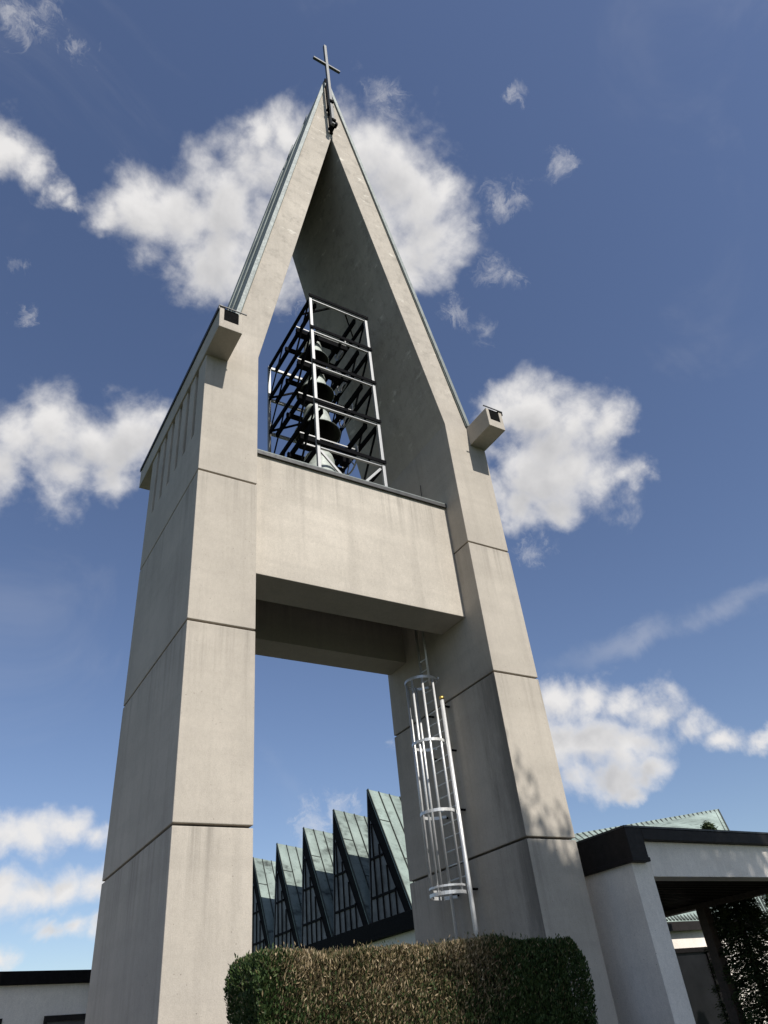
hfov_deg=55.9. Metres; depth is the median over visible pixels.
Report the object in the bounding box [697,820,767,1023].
spruce
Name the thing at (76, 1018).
window
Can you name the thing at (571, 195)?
sky
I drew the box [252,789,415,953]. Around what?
church
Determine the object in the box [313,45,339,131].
cross
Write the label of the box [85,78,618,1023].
bell tower
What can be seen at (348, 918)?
gable window
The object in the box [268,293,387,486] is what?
bell scaffold
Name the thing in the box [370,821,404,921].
gable window
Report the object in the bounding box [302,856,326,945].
gable window
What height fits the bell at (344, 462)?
2.022 m
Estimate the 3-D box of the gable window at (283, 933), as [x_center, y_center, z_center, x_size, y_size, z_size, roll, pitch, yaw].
[-5.024,19.878,36.299,0.056,3.827,2.445,15,-41,-27]
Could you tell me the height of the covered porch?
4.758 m
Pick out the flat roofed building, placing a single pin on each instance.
(47, 997)
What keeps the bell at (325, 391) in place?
hanging from the bell scaffold
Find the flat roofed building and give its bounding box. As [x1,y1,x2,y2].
[0,970,90,1023]
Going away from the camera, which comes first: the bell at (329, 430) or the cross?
the bell at (329, 430)
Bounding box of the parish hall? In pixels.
[570,809,767,1023]
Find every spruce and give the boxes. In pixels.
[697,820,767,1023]
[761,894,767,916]
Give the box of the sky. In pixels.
[0,0,767,970]
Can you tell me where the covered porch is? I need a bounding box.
[576,825,767,1023]
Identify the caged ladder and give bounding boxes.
[404,629,478,939]
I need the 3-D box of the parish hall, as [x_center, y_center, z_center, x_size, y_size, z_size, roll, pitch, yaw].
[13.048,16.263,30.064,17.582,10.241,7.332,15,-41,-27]
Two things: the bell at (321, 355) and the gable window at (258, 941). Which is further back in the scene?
the gable window at (258, 941)
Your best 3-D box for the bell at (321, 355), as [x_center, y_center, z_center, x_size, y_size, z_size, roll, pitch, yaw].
[-2.093,-5.312,23.652,1.677,1.491,0.988,15,-41,-27]
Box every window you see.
[43,1013,85,1023]
[252,885,265,952]
[274,871,294,948]
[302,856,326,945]
[334,840,362,934]
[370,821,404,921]
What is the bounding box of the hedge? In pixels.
[223,930,597,1023]
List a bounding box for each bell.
[294,398,352,448]
[295,333,345,367]
[296,364,348,406]
[299,442,357,474]
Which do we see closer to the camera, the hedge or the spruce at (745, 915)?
the hedge
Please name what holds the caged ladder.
attached to the bell tower

